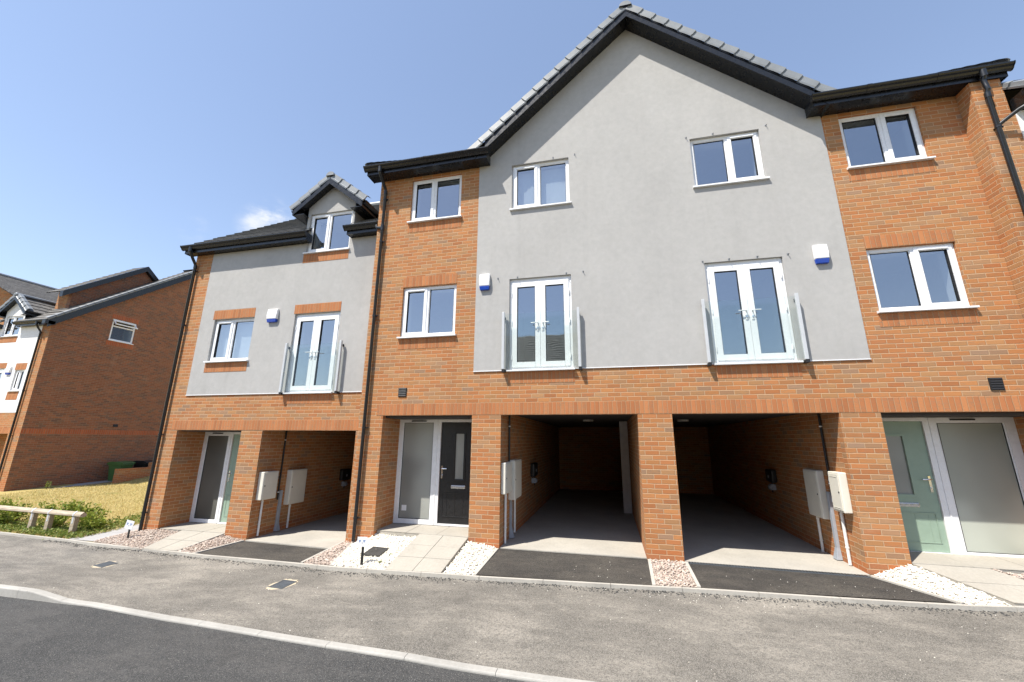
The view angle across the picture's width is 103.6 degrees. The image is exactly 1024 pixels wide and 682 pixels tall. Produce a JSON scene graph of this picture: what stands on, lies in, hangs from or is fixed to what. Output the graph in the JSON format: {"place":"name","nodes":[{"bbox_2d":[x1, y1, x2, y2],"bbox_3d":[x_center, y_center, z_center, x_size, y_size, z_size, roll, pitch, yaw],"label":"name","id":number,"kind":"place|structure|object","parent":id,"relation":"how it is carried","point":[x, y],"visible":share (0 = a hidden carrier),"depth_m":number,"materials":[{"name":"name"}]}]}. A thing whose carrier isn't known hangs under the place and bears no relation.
{"place":"outdoors","nodes":[
{"label":"outdoors","id":0,"kind":"place"},
{"bbox_2d":[0,476,148,543],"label":"lawn","id":1,"kind":"structure","parent":0,"point":[57,486],"depth_m":14.68,"materials":[{"name":"plant"}]},
{"bbox_2d":[0,511,20,523],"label":"shrub","id":2,"kind":"object","parent":1,"relation":"on","point":[5,517],"visible":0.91,"depth_m":9.94,"materials":[{"name":"green plant"}]},
{"bbox_2d":[0,497,22,514],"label":"shrub","id":3,"kind":"object","parent":1,"relation":"on","point":[5,503],"visible":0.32,"depth_m":10.74,"materials":[{"name":"green plant"}]},
{"bbox_2d":[0,501,42,520],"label":"shrub","id":4,"kind":"object","parent":1,"relation":"on","point":[21,513],"visible":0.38,"depth_m":10.35,"materials":[{"name":"green plant"}]},
{"bbox_2d":[0,505,86,533],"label":"knee rail","id":5,"kind":"object","parent":1,"relation":"on","point":[52,513],"visible":0.73,"depth_m":9.33,"materials":[{"name":"beige wood"}]},
{"bbox_2d":[34,501,61,520],"bbox_3d":[-11.909,4.426,10.436,0.678,0.566,0.580,-3,-14,13],"label":"shrub","id":6,"kind":"object","parent":1,"relation":"on","point":[50,506],"visible":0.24,"depth_m":10.35,"materials":[{"name":"green plant"}]},
{"bbox_2d":[38,515,71,526],"bbox_3d":[-10.916,4.330,9.672,0.644,0.415,0.516,-8,-16,31],"label":"shrub","id":7,"kind":"object","parent":1,"relation":"on","point":[58,520],"visible":0.61,"depth_m":9.60,"materials":[{"name":"green plant"}]},
{"bbox_2d":[53,498,84,523],"bbox_3d":[-11.266,4.319,10.189,0.615,0.657,0.647,-13,-19,43],"label":"shrub","id":8,"kind":"object","parent":1,"relation":"on","point":[69,507],"visible":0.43,"depth_m":10.19,"materials":[{"name":"green plant"}]},
{"bbox_2d":[0,512,140,539],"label":"ground weeds","id":9,"kind":"object","parent":1,"relation":"on","point":[63,530],"visible":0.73,"depth_m":9.35,"materials":[{"name":"green plant"}]},
{"bbox_2d":[0,267,158,340],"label":"detached house","id":10,"kind":"structure","parent":1,"relation":"on","point":[79,293],"depth_m":20.37,"materials":[{"name":"brick"}]},
{"bbox_2d":[68,502,105,522],"bbox_3d":[-10.681,4.347,10.129,0.512,0.576,0.667,-10,-17,36],"label":"shrub","id":11,"kind":"object","parent":1,"relation":"on","point":[85,509],"visible":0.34,"depth_m":10.14,"materials":[{"name":"green plant"}]},
{"bbox_2d":[78,508,111,526],"bbox_3d":[-10.076,4.290,9.687,0.495,0.491,0.691,-3,-14,13],"label":"shrub","id":12,"kind":"object","parent":1,"relation":"on","point":[96,515],"visible":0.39,"depth_m":9.69,"materials":[{"name":"green plant"}]},
{"bbox_2d":[0,269,192,491],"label":"detached house","id":13,"kind":"structure","parent":1,"relation":"on","point":[82,396],"depth_m":18.26,"materials":[{"name":"brick"}]},
{"bbox_2d":[0,316,23,336],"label":"window","id":14,"kind":"structure","parent":13,"relation":"in","point":[11,334],"depth_m":17.89,"materials":[{"name":"white plastic"}]},
{"bbox_2d":[7,370,24,391],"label":"window","id":15,"kind":"structure","parent":13,"relation":"in","point":[17,381],"depth_m":16.99,"materials":[{"name":"white plastic"}]},
{"bbox_2d":[108,319,137,344],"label":"window","id":16,"kind":"structure","parent":13,"relation":"in","point":[134,327],"depth_m":19.83,"materials":[{"name":"white plastic"}]},
{"bbox_2d":[79,514,113,529],"bbox_3d":[-9.710,4.254,9.358,0.586,0.416,0.588,-3,-14,13],"label":"shrub","id":17,"kind":"object","parent":1,"relation":"on","point":[94,522],"visible":0.94,"depth_m":9.34,"materials":[{"name":"green plant"}]},
{"bbox_2d":[107,461,135,480],"bbox_3d":[-18.364,6.187,18.820,0.852,1.098,0.600,0,-14,3],"label":"wheelie bin","id":18,"kind":"object","parent":1,"relation":"on","point":[113,466],"visible":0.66,"depth_m":18.63,"materials":[{"name":"green plastic"}]},
{"bbox_2d":[112,462,151,483],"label":"garden wall","id":19,"kind":"structure","parent":1,"relation":"on","point":[124,474],"depth_m":18.44,"materials":[{"name":"brick"}]},
{"bbox_2d":[133,460,152,467],"bbox_3d":[-18.086,6.418,19.757,0.852,1.098,0.600,-2,-14,8],"label":"wheelie bin","id":20,"kind":"object","parent":1,"relation":"on","point":[144,463],"visible":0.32,"depth_m":19.58,"materials":[{"name":"black plastic"}]},
{"bbox_2d":[52,480,111,488],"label":"path","id":21,"kind":"structure","parent":0,"point":[91,483],"depth_m":17.74,"materials":[{"name":"concrete"}]},
{"bbox_2d":[69,524,138,541],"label":"path","id":22,"kind":"structure","parent":0,"point":[92,537],"depth_m":9.04,"materials":[{"name":"concrete"}]},
{"bbox_2d":[93,528,177,549],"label":"brown gravel","id":23,"kind":"structure","parent":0,"point":[146,539],"depth_m":8.49,"materials":[{"name":"brown gravel"}]},
{"bbox_2d":[124,520,134,537],"bbox_3d":[-8.115,4.064,8.520,0.197,0.536,0.029,1,-14,-1],"label":"plot sign","id":24,"kind":"object","parent":23,"relation":"on","point":[129,524],"visible":0.87,"depth_m":8.54,"materials":[{"name":"white plastic"}]},
{"bbox_2d":[142,530,224,550],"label":"path","id":25,"kind":"structure","parent":0,"point":[179,540],"depth_m":8.22,"materials":[{"name":"concrete"}]},
{"bbox_2d":[159,522,225,532],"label":"path","id":26,"kind":"structure","parent":0,"point":[205,527],"depth_m":9.01,"materials":[{"name":"concrete"}]},
{"bbox_2d":[179,534,241,552],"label":"brown gravel","id":27,"kind":"structure","parent":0,"point":[220,539],"depth_m":8.01,"materials":[{"name":"gravel"}]},
{"bbox_2d":[197,541,325,562],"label":"driveway","id":28,"kind":"structure","parent":0,"point":[268,551],"depth_m":7.46,"materials":[{"name":"grey asphalt"}]},
{"bbox_2d":[0,596,525,681],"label":"road","id":29,"kind":"structure","parent":0,"point":[41,641],"depth_m":4.01,"materials":[{"name":"grey asphalt"}]},
{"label":"kerb bedding","id":30,"kind":"structure","parent":29,"relation":"on","visible":0},
{"bbox_2d":[0,584,593,681],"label":"kerb","id":31,"kind":"structure","parent":30,"relation":"on","point":[23,593],"depth_m":4.25,"materials":[{"name":"concrete"}]},
{"bbox_2d":[245,512,347,548],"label":"garage floor","id":32,"kind":"structure","parent":0,"point":[327,533],"depth_m":8.66,"materials":[{"name":"concrete"}]},
{"bbox_2d":[304,541,352,564],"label":"brown gravel","id":33,"kind":"structure","parent":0,"point":[330,555],"depth_m":6.91,"materials":[{"name":"brown gravel"}]},
{"bbox_2d":[332,533,415,569],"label":"white gravel","id":34,"kind":"structure","parent":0,"point":[353,551],"depth_m":6.80,"materials":[{"name":"white gravel"}]},
{"bbox_2d":[357,537,367,564],"bbox_3d":[-2.405,3.411,6.443,0.168,0.524,0.029,-1,-14,7],"label":"plot sign","id":35,"kind":"object","parent":34,"relation":"on","point":[362,542],"visible":0.9,"depth_m":6.47,"materials":[{"name":"white plastic"}]},
{"bbox_2d":[364,546,388,556],"bbox_3d":[-2.295,3.586,6.810,0.310,0.130,0.300,-4,-14,16],"label":"inspection cover","id":36,"kind":"object","parent":34,"relation":"on","point":[373,551],"visible":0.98,"depth_m":6.78,"materials":[{"name":"grey metal"}]},
{"bbox_2d":[377,523,468,537],"bbox_3d":[-1.575,3.586,7.607,1.841,0.078,0.730,-3,-14,13],"label":"doorstep","id":37,"kind":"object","parent":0,"point":[406,529],"depth_m":7.53,"materials":[{"name":"concrete"}]},
{"bbox_2d":[384,534,467,572],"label":"path","id":38,"kind":"structure","parent":0,"point":[428,553],"depth_m":6.55,"materials":[{"name":"beige concrete"}]},
{"bbox_2d":[443,541,495,574],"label":"white gravel","id":39,"kind":"structure","parent":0,"point":[480,557],"depth_m":6.39,"materials":[{"name":"white gravel"}]},
{"bbox_2d":[0,534,1023,681],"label":"pavement","id":40,"kind":"structure","parent":0,"point":[571,632],"depth_m":4.52,"materials":[{"name":"grey asphalt"}]},
{"bbox_2d":[92,561,116,567],"bbox_3d":[-7.232,3.998,7.168,0.416,0.075,0.337,-3,-14,13],"label":"inspection cover","id":41,"kind":"object","parent":40,"relation":"on","point":[105,564],"visible":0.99,"depth_m":7.16,"materials":[{"name":"metal"}]},
{"bbox_2d":[266,579,297,589],"bbox_3d":[-3.328,3.554,5.843,0.356,0.077,0.407,-3,-14,13],"label":"inspection cover","id":42,"kind":"object","parent":40,"relation":"on","point":[284,583],"visible":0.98,"depth_m":5.83,"materials":[{"name":"metal"}]},
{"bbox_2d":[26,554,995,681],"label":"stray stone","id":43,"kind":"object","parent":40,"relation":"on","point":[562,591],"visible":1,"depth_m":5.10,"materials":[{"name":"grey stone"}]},
{"bbox_2d":[0,532,1023,611],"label":"path kerb","id":44,"kind":"structure","parent":40,"relation":"on","point":[957,605],"depth_m":5.55,"materials":[{"name":"concrete"}]},
{"bbox_2d":[41,540,1022,620],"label":"tarmac crumb","id":45,"kind":"object","parent":40,"relation":"on","point":[853,604],"visible":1,"depth_m":5.42,"materials":[{"name":"black asphalt"}]},
{"bbox_2d":[0,0,1023,288],"label":"sky","id":46,"kind":"structure","parent":0,"point":[133,132],"materials":[{"name":"blue"}]},
{"bbox_2d":[476,549,651,584],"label":"driveway","id":47,"kind":"structure","parent":0,"point":[539,564],"depth_m":6.07,"materials":[{"name":"black asphalt"}]},
{"bbox_2d":[499,489,646,558],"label":"garage floor","id":48,"kind":"structure","parent":0,"point":[588,522],"depth_m":8.47,"materials":[{"name":"concrete"}]},
{"bbox_2d":[650,559,696,586],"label":"brown gravel","id":49,"kind":"structure","parent":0,"point":[658,566],"depth_m":5.75,"materials":[{"name":"beige gravel"}]},
{"bbox_2d":[458,552,972,604],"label":"forecourt","id":50,"kind":"structure","parent":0,"point":[745,590],"depth_m":5.30,"materials":[{"name":"black asphalt"}]},
{"bbox_2d":[138,171,379,541],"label":"terraced house","id":51,"kind":"structure","parent":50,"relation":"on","point":[258,433],"depth_m":9.50,"materials":[{"name":"brick"}]},
{"bbox_2d":[203,318,254,362],"bbox_3d":[-6.713,-0.006,9.706,1.250,1.078,0.264,-3,-14,13],"label":"window","id":52,"kind":"structure","parent":51,"relation":"in","point":[235,341],"depth_m":9.79,"materials":[{"name":"white plastic"}]},
{"bbox_2d":[220,435,240,521],"bbox_3d":[-6.362,3.229,9.523,0.912,1.984,0.108,-3,-14,13],"label":"front door","id":53,"kind":"structure","parent":51,"relation":"in","point":[230,478],"depth_m":9.60,"materials":[{"name":"green plastic"}]},
{"bbox_2d":[282,312,340,393],"bbox_3d":[-4.457,0.258,9.051,1.270,1.858,0.182,-3,-14,13],"label":"french door","id":54,"kind":"structure","parent":51,"relation":"in","point":[310,387],"depth_m":9.06,"materials":[{"name":"white plastic"}]},
{"bbox_2d":[303,210,352,253],"bbox_3d":[-4.401,-2.629,9.763,1.253,1.076,0.177,-3,-14,13],"label":"window","id":55,"kind":"structure","parent":51,"relation":"in","point":[328,237],"depth_m":9.82,"materials":[{"name":"white plastic"}]},
{"bbox_2d":[347,0,1023,575],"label":"terraced house","id":56,"kind":"structure","parent":50,"relation":"on","point":[651,266],"depth_m":7.36,"materials":[{"name":"brick"}]},
{"bbox_2d":[396,284,456,338],"bbox_3d":[-1.714,-0.606,8.296,1.270,1.118,0.177,-3,-14,13],"label":"window","id":57,"kind":"structure","parent":56,"relation":"in","point":[425,333],"depth_m":8.33,"materials":[{"name":"white plastic"}]},
{"bbox_2d":[407,175,461,223],"bbox_3d":[-1.673,-3.131,8.908,1.255,1.086,0.177,-3,-14,13],"label":"window","id":58,"kind":"structure","parent":56,"relation":"in","point":[434,182],"depth_m":8.95,"materials":[{"name":"white plastic"}]},
{"bbox_2d":[437,422,471,524],"bbox_3d":[-1.048,2.619,8.068,0.857,1.948,0.108,-3,-14,13],"label":"front door","id":59,"kind":"structure","parent":56,"relation":"in","point":[454,482],"depth_m":8.10,"materials":[{"name":"black plastic"}]},
{"bbox_2d":[509,159,571,210],"bbox_3d":[0.596,-3.233,8.422,1.270,1.088,0.249,-3,-14,13],"label":"window","id":60,"kind":"structure","parent":56,"relation":"in","point":[538,188],"depth_m":8.49,"materials":[{"name":"white plastic"}]},
{"bbox_2d":[506,275,574,371],"bbox_3d":[0.538,-0.346,7.672,1.270,1.861,0.182,-3,-14,13],"label":"french door","id":61,"kind":"structure","parent":56,"relation":"in","point":[540,363],"depth_m":7.66,"materials":[{"name":"white plastic"}]},
{"bbox_2d":[690,131,769,188],"bbox_3d":[4.034,-3.409,7.594,1.280,1.088,0.177,-3,-14,13],"label":"window","id":62,"kind":"structure","parent":56,"relation":"in","point":[726,140],"depth_m":7.58,"materials":[{"name":"white plastic"}]},
{"bbox_2d":[704,258,803,365],"bbox_3d":[4.036,-0.515,6.867,1.300,1.861,0.182,-3,-14,13],"label":"french door","id":63,"kind":"structure","parent":56,"relation":"in","point":[753,355],"depth_m":6.86,"materials":[{"name":"white plastic"}]},
{"bbox_2d":[838,108,935,169],"bbox_3d":[6.450,-3.525,7.037,1.245,1.086,0.177,-3,-14,13],"label":"window","id":64,"kind":"structure","parent":56,"relation":"in","point":[879,119],"depth_m":7.01,"materials":[{"name":"white plastic"}]},
{"bbox_2d":[882,421,949,552],"bbox_3d":[6.197,2.267,6.400,0.872,1.948,0.108,-3,-14,13],"label":"front door","id":65,"kind":"structure","parent":56,"relation":"in","point":[924,527],"depth_m":6.36,"materials":[{"name":"green plastic"}]},
{"bbox_2d":[866,243,979,313],"bbox_3d":[6.433,-1.001,6.419,1.280,1.118,0.177,-3,-14,13],"label":"window","id":66,"kind":"structure","parent":56,"relation":"in","point":[912,252],"depth_m":6.39,"materials":[{"name":"white plastic"}]},
{"bbox_2d":[1001,79,1023,148],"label":"terraced house","id":67,"kind":"structure","parent":50,"relation":"on","point":[1013,90],"depth_m":6.36,"materials":[{"name":"brick"}]},
{"bbox_2d":[679,493,870,576],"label":"garage floor","id":68,"kind":"structure","parent":0,"point":[716,529],"depth_m":7.42,"materials":[{"name":"concrete"}]},
{"bbox_2d":[688,562,869,577],"bbox_3d":[3.831,3.362,5.899,2.346,0.065,0.070,-3,-14,14],"label":"channel drain","id":69,"kind":"object","parent":68,"relation":"on","point":[815,572],"visible":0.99,"depth_m":5.86,"materials":[{"name":"metal"}]},
{"bbox_2d":[874,564,1009,604],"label":"white gravel","id":70,"kind":"structure","parent":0,"point":[934,579],"depth_m":5.17,"materials":[{"name":"white gravel"}]},
{"bbox_2d":[909,551,1023,573],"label":"path","id":71,"kind":"structure","parent":0,"point":[1010,564],"depth_m":5.69,"materials":[{"name":"white concrete"}]},
{"bbox_2d":[913,564,1023,605],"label":"path","id":72,"kind":"structure","parent":0,"point":[1006,588],"depth_m":5.16,"materials":[{"name":"beige concrete"}]},
{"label":"gravel bed","id":73,"kind":"structure","parent":0,"visible":0},
{"bbox_2d":[992,569,1023,579],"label":"gravel","id":74,"kind":"structure","parent":73,"relation":"on","point":[1020,576],"depth_m":5.24,"materials":[{"name":"stone"}]}
]}

